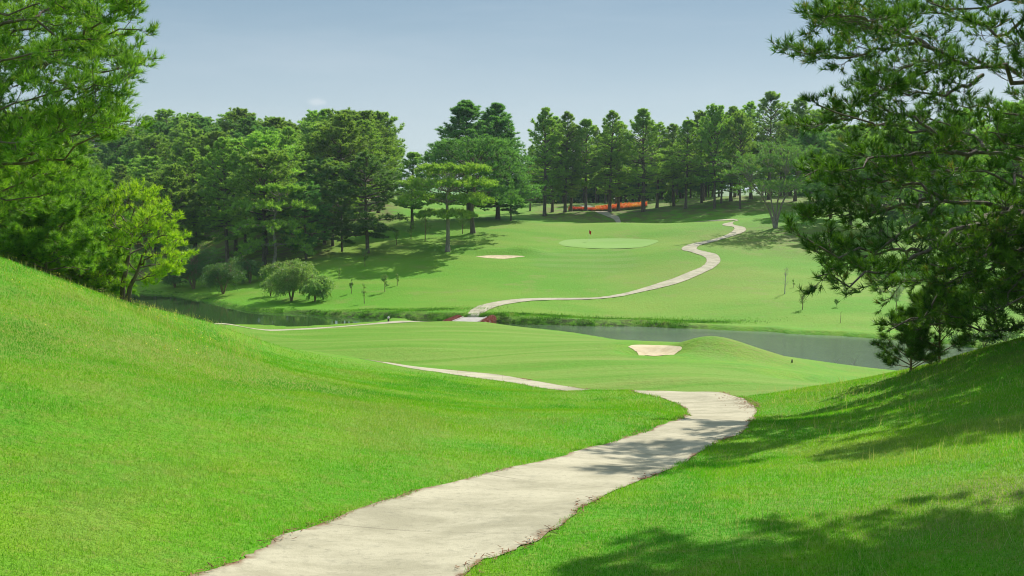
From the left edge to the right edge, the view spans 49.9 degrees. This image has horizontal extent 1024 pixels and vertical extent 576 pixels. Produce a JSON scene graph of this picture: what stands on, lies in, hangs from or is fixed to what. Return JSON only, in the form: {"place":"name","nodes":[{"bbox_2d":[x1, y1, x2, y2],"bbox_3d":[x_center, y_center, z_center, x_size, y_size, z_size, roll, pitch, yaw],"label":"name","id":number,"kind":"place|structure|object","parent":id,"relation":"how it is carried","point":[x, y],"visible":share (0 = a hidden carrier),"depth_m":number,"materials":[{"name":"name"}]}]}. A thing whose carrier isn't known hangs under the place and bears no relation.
{"place":"outdoors","nodes":[
{"label":"outdoors","id":0,"kind":"place"},
{"bbox_2d":[189,321,756,575],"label":"path","id":1,"kind":"structure","parent":0,"point":[442,530],"depth_m":16.25,"materials":[{"name":"concrete"}]},
{"bbox_2d":[181,361,759,575],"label":"fallen needles","id":2,"kind":"object","parent":1,"relation":"on","point":[748,401],"visible":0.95,"depth_m":15.60,"materials":[{"name":"plant"}]},
{"bbox_2d":[0,188,1023,575],"bbox_3d":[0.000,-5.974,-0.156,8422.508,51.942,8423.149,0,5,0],"label":"ground","id":3,"kind":"structure","parent":0,"point":[746,278],"depth_m":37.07,"materials":[{"name":"green plant"}]},
{"bbox_2d":[0,161,50,233],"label":"pine tree","id":4,"kind":"object","parent":3,"relation":"on","point":[6,193],"visible":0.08,"depth_m":45.37,"materials":[{"name":"green plant"}]},
{"bbox_2d":[0,193,110,273],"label":"pine tree","id":5,"kind":"object","parent":3,"relation":"on","point":[68,237],"visible":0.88,"depth_m":43.09,"materials":[{"name":"green plant"}]},
{"bbox_2d":[0,137,113,278],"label":"pine tree","id":6,"kind":"object","parent":3,"relation":"on","point":[89,191],"visible":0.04,"depth_m":46.57,"materials":[{"name":"green plant"}]},
{"bbox_2d":[16,119,105,276],"bbox_3d":[-23.164,-3.819,52.417,7.873,8.669,7.847,0,5,0],"label":"pine tree","id":7,"kind":"object","parent":3,"relation":"on","point":[96,171],"visible":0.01,"depth_m":53.07,"materials":[{"name":"green plant"}]},
{"bbox_2d":[0,0,165,227],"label":"pine tree","id":8,"kind":"object","parent":3,"relation":"on","point":[104,114],"visible":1,"depth_m":29.61,"materials":[{"name":"green plant"}]},
{"bbox_2d":[33,153,142,284],"bbox_3d":[-20.358,-2.978,49.812,6.643,6.815,6.894,0,5,0],"label":"pine tree","id":9,"kind":"object","parent":3,"relation":"on","point":[100,262],"visible":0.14,"depth_m":49.37,"materials":[{"name":"green plant"}]},
{"bbox_2d":[77,124,107,154],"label":"pine tree","id":10,"kind":"object","parent":3,"relation":"on","point":[95,145],"visible":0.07,"depth_m":292.88,"materials":[{"name":"green plant"}]},
{"bbox_2d":[57,164,140,297],"bbox_3d":[-22.279,-2.865,56.355,6.866,8.250,7.367,0,5,0],"label":"pine tree","id":11,"kind":"object","parent":3,"relation":"on","point":[107,184],"visible":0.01,"depth_m":56.16,"materials":[{"name":"green plant"}]},
{"bbox_2d":[52,199,146,295],"bbox_3d":[-20.353,-1.982,52.911,4.914,5.996,4.370,-4,6,-44],"label":"pine tree","id":12,"kind":"object","parent":3,"relation":"on","point":[110,288],"visible":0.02,"depth_m":52.90,"materials":[{"name":"green plant"}]},
{"bbox_2d":[92,136,137,210],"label":"pine tree","id":13,"kind":"object","parent":3,"relation":"on","point":[113,145],"visible":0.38,"depth_m":253.20,"materials":[{"name":"green plant"}]},
{"bbox_2d":[109,164,140,218],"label":"pine tree","id":14,"kind":"object","parent":3,"relation":"on","point":[117,175],"visible":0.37,"depth_m":228.70,"materials":[{"name":"green plant"}]},
{"bbox_2d":[105,156,147,211],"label":"pine tree","id":15,"kind":"object","parent":3,"relation":"on","point":[126,162],"visible":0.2,"depth_m":236.57,"materials":[{"name":"green plant"}]},
{"bbox_2d":[86,176,199,301],"bbox_3d":[-16.905,-2.122,50.077,4.962,6.020,6.827,-2,5,-20],"label":"tree","id":16,"kind":"object","parent":3,"relation":"on","point":[148,221],"visible":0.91,"depth_m":49.41,"materials":[{"name":"green plant"}]},
{"bbox_2d":[118,154,174,251],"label":"pine tree","id":17,"kind":"object","parent":3,"relation":"on","point":[154,162],"visible":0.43,"depth_m":224.37,"materials":[{"name":"green plant"}]},
{"bbox_2d":[129,132,175,208],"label":"pine tree","id":18,"kind":"object","parent":3,"relation":"on","point":[158,144],"visible":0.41,"depth_m":243.23,"materials":[{"name":"green plant"}]},
{"bbox_2d":[131,122,173,161],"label":"pine tree","id":19,"kind":"object","parent":3,"relation":"on","point":[159,126],"visible":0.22,"depth_m":261.70,"materials":[{"name":"green plant"}]},
{"bbox_2d":[140,108,184,136],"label":"pine tree","id":20,"kind":"object","parent":3,"relation":"on","point":[163,115],"visible":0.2,"depth_m":286.96,"materials":[{"name":"green plant"}]},
{"bbox_2d":[134,162,208,257],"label":"pine tree","id":21,"kind":"object","parent":3,"relation":"on","point":[175,193],"visible":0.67,"depth_m":191.76,"materials":[{"name":"green plant"}]},
{"bbox_2d":[158,267,193,287],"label":"weeping bush","id":22,"kind":"object","parent":3,"relation":"on","point":[174,285],"visible":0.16,"depth_m":173.37,"materials":[{"name":"green plant"}]},
{"bbox_2d":[164,121,200,160],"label":"pine tree","id":23,"kind":"object","parent":3,"relation":"on","point":[175,133],"visible":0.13,"depth_m":257.52,"materials":[{"name":"green plant"}]},
{"bbox_2d":[165,127,207,211],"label":"pine tree","id":24,"kind":"object","parent":3,"relation":"on","point":[191,135],"visible":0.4,"depth_m":232.30,"materials":[{"name":"green plant"}]},
{"bbox_2d":[161,244,223,288],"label":"weeping bush","id":25,"kind":"object","parent":3,"relation":"on","point":[195,265],"visible":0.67,"depth_m":168.66,"materials":[{"name":"green plant"}]},
{"bbox_2d":[162,147,223,260],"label":"pine tree","id":26,"kind":"object","parent":3,"relation":"on","point":[191,156],"visible":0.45,"depth_m":198.68,"materials":[{"name":"green plant"}]},
{"bbox_2d":[173,117,223,136],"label":"pine tree","id":27,"kind":"object","parent":3,"relation":"on","point":[204,124],"visible":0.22,"depth_m":267.71,"materials":[{"name":"green plant"}]},
{"bbox_2d":[188,131,231,223],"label":"pine tree","id":28,"kind":"object","parent":3,"relation":"on","point":[211,138],"visible":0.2,"depth_m":229.63,"materials":[{"name":"green plant"}]},
{"bbox_2d":[195,136,249,262],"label":"pine tree","id":29,"kind":"object","parent":3,"relation":"on","point":[219,155],"visible":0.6,"depth_m":190.08,"materials":[{"name":"green plant"}]},
{"bbox_2d":[200,256,246,293],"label":"weeping bush","id":30,"kind":"object","parent":3,"relation":"on","point":[225,274],"visible":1,"depth_m":159.63,"materials":[{"name":"green plant"}]},
{"bbox_2d":[198,138,270,251],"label":"pine tree","id":31,"kind":"object","parent":3,"relation":"on","point":[238,145],"visible":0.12,"depth_m":202.61,"materials":[{"name":"green plant"}]},
{"bbox_2d":[214,107,261,133],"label":"pine tree","id":32,"kind":"object","parent":3,"relation":"on","point":[236,114],"visible":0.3,"depth_m":258.44,"materials":[{"name":"green plant"}]},
{"bbox_2d":[225,116,270,143],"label":"pine tree","id":33,"kind":"object","parent":3,"relation":"on","point":[245,128],"visible":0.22,"depth_m":238.32,"materials":[{"name":"green plant"}]},
{"bbox_2d":[233,258,265,283],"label":"weeping bush","id":34,"kind":"object","parent":3,"relation":"on","point":[250,267],"visible":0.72,"depth_m":169.46,"materials":[{"name":"green plant"}]},
{"bbox_2d":[217,147,308,264],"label":"pine tree","id":35,"kind":"object","parent":3,"relation":"on","point":[254,159],"visible":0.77,"depth_m":181.98,"materials":[{"name":"green plant"}]},
{"bbox_2d":[235,125,297,182],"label":"pine tree","id":36,"kind":"object","parent":3,"relation":"on","point":[263,129],"visible":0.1,"depth_m":219.33,"materials":[{"name":"green plant"}]},
{"bbox_2d":[227,130,315,254],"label":"pine tree","id":37,"kind":"object","parent":3,"relation":"on","point":[259,139],"visible":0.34,"depth_m":192.91,"materials":[{"name":"green plant"}]},
{"bbox_2d":[226,182,320,267],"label":"pine tree","id":38,"kind":"object","parent":3,"relation":"on","point":[278,224],"visible":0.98,"depth_m":176.67,"materials":[{"name":"green plant"}]},
{"bbox_2d":[257,117,296,179],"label":"pine tree","id":39,"kind":"object","parent":3,"relation":"on","point":[274,122],"visible":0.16,"depth_m":247.38,"materials":[{"name":"green plant"}]},
{"bbox_2d":[258,258,318,300],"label":"weeping bush","id":40,"kind":"object","parent":3,"relation":"on","point":[281,281],"visible":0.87,"depth_m":149.33,"materials":[{"name":"green plant"}]},
{"bbox_2d":[272,126,313,199],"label":"pine tree","id":41,"kind":"object","parent":3,"relation":"on","point":[285,137],"visible":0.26,"depth_m":213.15,"materials":[{"name":"green plant"}]},
{"bbox_2d":[277,181,333,259],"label":"pine tree","id":42,"kind":"object","parent":3,"relation":"on","point":[312,194],"visible":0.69,"depth_m":182.47,"materials":[{"name":"green plant"}]},
{"bbox_2d":[297,108,329,133],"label":"pine tree","id":43,"kind":"object","parent":3,"relation":"on","point":[314,115],"visible":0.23,"depth_m":251.89,"materials":[{"name":"green plant"}]},
{"bbox_2d":[298,272,335,301],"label":"weeping bush","id":44,"kind":"object","parent":3,"relation":"on","point":[320,286],"visible":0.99,"depth_m":148.66,"materials":[{"name":"green plant"}]},
{"bbox_2d":[292,122,345,181],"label":"pine tree","id":45,"kind":"object","parent":3,"relation":"on","point":[307,138],"visible":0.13,"depth_m":221.97,"materials":[{"name":"green plant"}]},
{"bbox_2d":[296,156,363,244],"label":"pine tree","id":46,"kind":"object","parent":3,"relation":"on","point":[318,162],"visible":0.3,"depth_m":197.27,"materials":[{"name":"green plant"}]},
{"bbox_2d":[320,107,351,129],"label":"pine tree","id":47,"kind":"object","parent":3,"relation":"on","point":[329,112],"visible":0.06,"depth_m":251.55,"materials":[{"name":"green plant"}]},
{"bbox_2d":[297,112,376,232],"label":"pine tree","id":48,"kind":"object","parent":3,"relation":"on","point":[350,132],"visible":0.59,"depth_m":205.79,"materials":[{"name":"green plant"}]},
{"bbox_2d":[311,160,363,245],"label":"pine tree","id":49,"kind":"object","parent":3,"relation":"on","point":[324,184],"visible":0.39,"depth_m":194.53,"materials":[{"name":"green plant"}]},
{"bbox_2d":[316,184,364,251],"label":"pine tree","id":50,"kind":"object","parent":3,"relation":"on","point":[346,204],"visible":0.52,"depth_m":188.19,"materials":[{"name":"green plant"}]},
{"bbox_2d":[330,109,398,212],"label":"pine tree","id":51,"kind":"object","parent":3,"relation":"on","point":[365,115],"visible":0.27,"depth_m":233.22,"materials":[{"name":"green plant"}]},
{"bbox_2d":[345,119,392,210],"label":"pine tree","id":52,"kind":"object","parent":3,"relation":"on","point":[374,146],"visible":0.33,"depth_m":220.71,"materials":[{"name":"green plant"}]},
{"bbox_2d":[325,150,414,253],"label":"pine tree","id":53,"kind":"object","parent":3,"relation":"on","point":[369,165],"visible":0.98,"depth_m":185.06,"materials":[{"name":"green plant"}]},
{"bbox_2d":[371,110,408,212],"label":"pine tree","id":54,"kind":"object","parent":3,"relation":"on","point":[381,116],"visible":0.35,"depth_m":242.63,"materials":[{"name":"green plant"}]},
{"bbox_2d":[390,151,430,227],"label":"pine tree","id":55,"kind":"object","parent":3,"relation":"on","point":[409,163],"visible":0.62,"depth_m":211.15,"materials":[{"name":"green plant"}]},
{"bbox_2d":[388,161,499,251],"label":"umbrella pine","id":56,"kind":"object","parent":3,"relation":"on","point":[447,170],"visible":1,"depth_m":181.73,"materials":[{"name":"green plant"}]},
{"bbox_2d":[142,289,787,327],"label":"bank grass","id":57,"kind":"structure","parent":3,"relation":"on","point":[569,316],"depth_m":132.03,"materials":[{"name":"green plant"}]},
{"bbox_2d":[414,99,516,219],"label":"pine tree","id":58,"kind":"object","parent":3,"relation":"on","point":[463,110],"visible":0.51,"depth_m":223.62,"materials":[{"name":"green plant"}]},
{"bbox_2d":[452,316,486,321],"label":"cart bridge","id":59,"kind":"structure","parent":3,"relation":"on","point":[473,319],"depth_m":127.62,"materials":[{"name":"white concrete"}]},
{"bbox_2d":[413,135,532,232],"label":"umbrella pine","id":60,"kind":"object","parent":3,"relation":"on","point":[489,148],"visible":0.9,"depth_m":200.16,"materials":[{"name":"green plant"}]},
{"bbox_2d":[476,255,523,258],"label":"sand bunker","id":61,"kind":"object","parent":3,"relation":"on","point":[500,256],"visible":1,"depth_m":181.98},
{"bbox_2d":[464,102,543,218],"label":"pine tree","id":62,"kind":"object","parent":3,"relation":"on","point":[500,117],"visible":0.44,"depth_m":229.16,"materials":[{"name":"green plant"}]},
{"bbox_2d":[495,162,530,220],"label":"pine tree","id":63,"kind":"object","parent":3,"relation":"on","point":[514,209],"visible":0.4,"depth_m":226.44,"materials":[{"name":"green plant"}]},
{"bbox_2d":[522,107,571,215],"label":"pine tree","id":64,"kind":"object","parent":3,"relation":"on","point":[544,123],"visible":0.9,"depth_m":246.86,"materials":[{"name":"green plant"}]},
{"bbox_2d":[532,116,570,211],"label":"pine tree","id":65,"kind":"object","parent":3,"relation":"on","point":[556,118],"visible":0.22,"depth_m":255.46,"materials":[{"name":"green plant"}]},
{"bbox_2d":[546,111,588,211],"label":"pine tree","id":66,"kind":"object","parent":3,"relation":"on","point":[566,116],"visible":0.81,"depth_m":251.81,"materials":[{"name":"green plant"}]},
{"bbox_2d":[559,124,588,211],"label":"pine tree","id":67,"kind":"object","parent":3,"relation":"on","point":[570,136],"visible":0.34,"depth_m":255.61,"materials":[{"name":"green plant"}]},
{"bbox_2d":[566,118,605,210],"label":"pine tree","id":68,"kind":"object","parent":3,"relation":"on","point":[585,130],"visible":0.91,"depth_m":252.20,"materials":[{"name":"green plant"}]},
{"bbox_2d":[583,110,633,211],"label":"pine tree","id":69,"kind":"object","parent":3,"relation":"on","point":[611,189],"visible":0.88,"depth_m":251.98,"materials":[{"name":"green plant"}]},
{"bbox_2d":[559,238,657,248],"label":"putting green","id":70,"kind":"object","parent":3,"relation":"on","point":[610,243],"visible":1,"depth_m":200.38,"materials":[{"name":"green plant"}]},
{"bbox_2d":[601,121,637,210],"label":"pine tree","id":71,"kind":"object","parent":3,"relation":"on","point":[618,198],"visible":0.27,"depth_m":255.20,"materials":[{"name":"green plant"}]},
{"bbox_2d":[595,202,647,210],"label":"flower bed","id":72,"kind":"object","parent":3,"relation":"on","point":[628,206],"visible":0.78,"depth_m":263.00,"materials":[{"name":"orange plant"}]},
{"bbox_2d":[625,144,651,200],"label":"pine tree","id":73,"kind":"object","parent":3,"relation":"on","point":[637,183],"visible":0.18,"depth_m":300.74,"materials":[{"name":"green plant"}]},
{"bbox_2d":[612,108,672,211],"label":"pine tree","id":74,"kind":"object","parent":3,"relation":"on","point":[641,125],"visible":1,"depth_m":248.57,"materials":[{"name":"green plant"}]},
{"bbox_2d":[629,345,681,355],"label":"sand bunker","id":75,"kind":"object","parent":3,"relation":"on","point":[655,350],"visible":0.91,"depth_m":78.81},
{"bbox_2d":[639,121,673,207],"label":"pine tree","id":76,"kind":"object","parent":3,"relation":"on","point":[666,144],"visible":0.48,"depth_m":259.32,"materials":[{"name":"green plant"}]},
{"bbox_2d":[652,123,693,205],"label":"pine tree","id":77,"kind":"object","parent":3,"relation":"on","point":[673,137],"visible":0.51,"depth_m":261.68,"materials":[{"name":"green plant"}]},
{"bbox_2d":[666,119,707,208],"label":"pine tree","id":78,"kind":"object","parent":3,"relation":"on","point":[688,129],"visible":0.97,"depth_m":251.32,"materials":[{"name":"green plant"}]},
{"bbox_2d":[676,109,719,202],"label":"pine tree","id":79,"kind":"object","parent":3,"relation":"on","point":[698,114],"visible":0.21,"depth_m":265.31,"materials":[{"name":"green plant"}]},
{"bbox_2d":[690,103,739,207],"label":"pine tree","id":80,"kind":"object","parent":3,"relation":"on","point":[709,137],"visible":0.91,"depth_m":248.13,"materials":[{"name":"green plant"}]},
{"bbox_2d":[708,140,737,203],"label":"pine tree","id":81,"kind":"object","parent":3,"relation":"on","point":[728,187],"visible":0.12,"depth_m":260.10,"materials":[{"name":"green plant"}]},
{"bbox_2d":[709,106,755,200],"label":"pine tree","id":82,"kind":"object","parent":3,"relation":"on","point":[732,109],"visible":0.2,"depth_m":265.00,"materials":[{"name":"green plant"}]},
{"bbox_2d":[720,110,761,208],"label":"pine tree","id":83,"kind":"object","parent":3,"relation":"on","point":[740,119],"visible":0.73,"depth_m":244.95,"materials":[{"name":"green plant"}]},
{"bbox_2d":[734,100,769,198],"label":"pine tree","id":84,"kind":"object","parent":3,"relation":"on","point":[750,111],"visible":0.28,"depth_m":268.47,"materials":[{"name":"green plant"}]},
{"bbox_2d":[518,174,992,203],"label":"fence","id":85,"kind":"object","parent":3,"relation":"on","point":[601,199],"visible":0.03,"depth_m":340.53,"materials":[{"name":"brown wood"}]},
{"bbox_2d":[710,136,814,227],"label":"spreading tree","id":86,"kind":"object","parent":3,"relation":"on","point":[779,185],"visible":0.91,"depth_m":206.20,"materials":[{"name":"green plant"}]},
{"bbox_2d":[750,91,789,199],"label":"pine tree","id":87,"kind":"object","parent":3,"relation":"on","point":[770,96],"visible":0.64,"depth_m":264.03,"materials":[{"name":"green plant"}]},
{"bbox_2d":[773,98,814,200],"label":"pine tree","id":88,"kind":"object","parent":3,"relation":"on","point":[798,110],"visible":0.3,"depth_m":258.49,"materials":[{"name":"green plant"}]},
{"bbox_2d":[786,120,830,205],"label":"pine tree","id":89,"kind":"object","parent":3,"relation":"on","point":[806,140],"visible":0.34,"depth_m":235.15,"materials":[{"name":"green plant"}]},
{"bbox_2d":[798,109,841,200],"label":"pine tree","id":90,"kind":"object","parent":3,"relation":"on","point":[815,113],"visible":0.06,"depth_m":253.58,"materials":[{"name":"green plant"}]},
{"bbox_2d":[801,131,853,218],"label":"pine tree","id":91,"kind":"object","parent":3,"relation":"on","point":[824,139],"visible":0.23,"depth_m":219.17,"materials":[{"name":"green plant"}]},
{"bbox_2d":[813,125,878,224],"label":"pine tree","id":92,"kind":"object","parent":3,"relation":"on","point":[834,147],"visible":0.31,"depth_m":209.23,"materials":[{"name":"green plant"}]},
{"bbox_2d":[845,142,912,235],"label":"pine tree","id":93,"kind":"object","parent":3,"relation":"on","point":[890,213],"visible":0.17,"depth_m":198.42,"materials":[{"name":"green plant"}]},
{"bbox_2d":[765,0,1023,348],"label":"pine tree","id":94,"kind":"object","parent":3,"relation":"on","point":[995,226],"visible":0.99,"depth_m":33.60,"materials":[{"name":"green plant"}]},
{"bbox_2d":[889,284,903,309],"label":"shrub","id":95,"kind":"object","parent":3,"relation":"on","point":[896,294],"visible":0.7,"depth_m":133.84,"materials":[{"name":"green plant"}]},
{"bbox_2d":[873,123,927,224],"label":"pine tree","id":96,"kind":"object","parent":3,"relation":"on","point":[899,190],"visible":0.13,"depth_m":212.51,"materials":[{"name":"green plant"}]},
{"bbox_2d":[866,304,948,371],"bbox_3d":[13.789,1.905,37.341,2.643,2.862,2.688,-3,5,-31],"label":"young pine","id":97,"kind":"object","parent":3,"relation":"on","point":[916,349],"visible":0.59,"depth_m":37.36,"materials":[{"name":"green plant"}]},
{"bbox_2d":[890,276,973,361],"bbox_3d":[14.170,1.244,36.998,2.702,3.451,2.167,2,5,24],"label":"young pine","id":98,"kind":"object","parent":3,"relation":"on","point":[914,296],"visible":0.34,"depth_m":36.75,"materials":[{"name":"green plant"}]},
{"bbox_2d":[891,119,979,260],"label":"pine tree","id":99,"kind":"object","parent":3,"relation":"on","point":[951,210],"visible":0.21,"depth_m":176.25,"materials":[{"name":"green plant"}]},
{"bbox_2d":[925,108,1003,243],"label":"pine tree","id":100,"kind":"object","parent":3,"relation":"on","point":[980,196],"visible":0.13,"depth_m":183.69,"materials":[{"name":"green plant"}]},
{"bbox_2d":[971,328,1006,346],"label":"shore shrub","id":101,"kind":"object","parent":3,"relation":"on","point":[982,335],"visible":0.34,"depth_m":106.98,"materials":[{"name":"green plant"}]},
{"bbox_2d":[975,98,1023,229],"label":"pine tree","id":102,"kind":"object","parent":3,"relation":"on","point":[1008,166],"visible":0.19,"depth_m":167.76,"materials":[{"name":"green plant"}]},
{"bbox_2d":[978,319,1023,341],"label":"shore shrub","id":103,"kind":"object","parent":3,"relation":"on","point":[1011,336],"visible":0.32,"depth_m":106.30,"materials":[{"name":"green plant"}]},
{"bbox_2d":[0,0,1023,190],"label":"sky","id":104,"kind":"structure","parent":0,"point":[412,61],"materials":[{"name":"blue"}]},
{"bbox_2d":[112,293,978,369],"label":"water","id":105,"kind":"structure","parent":0,"point":[845,350],"depth_m":119.86,"materials":[{"name":"grey liquid"}]},
{"bbox_2d":[468,205,745,316],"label":"path","id":106,"kind":"structure","parent":0,"point":[713,260],"depth_m":165.98,"materials":[{"name":"concrete"}]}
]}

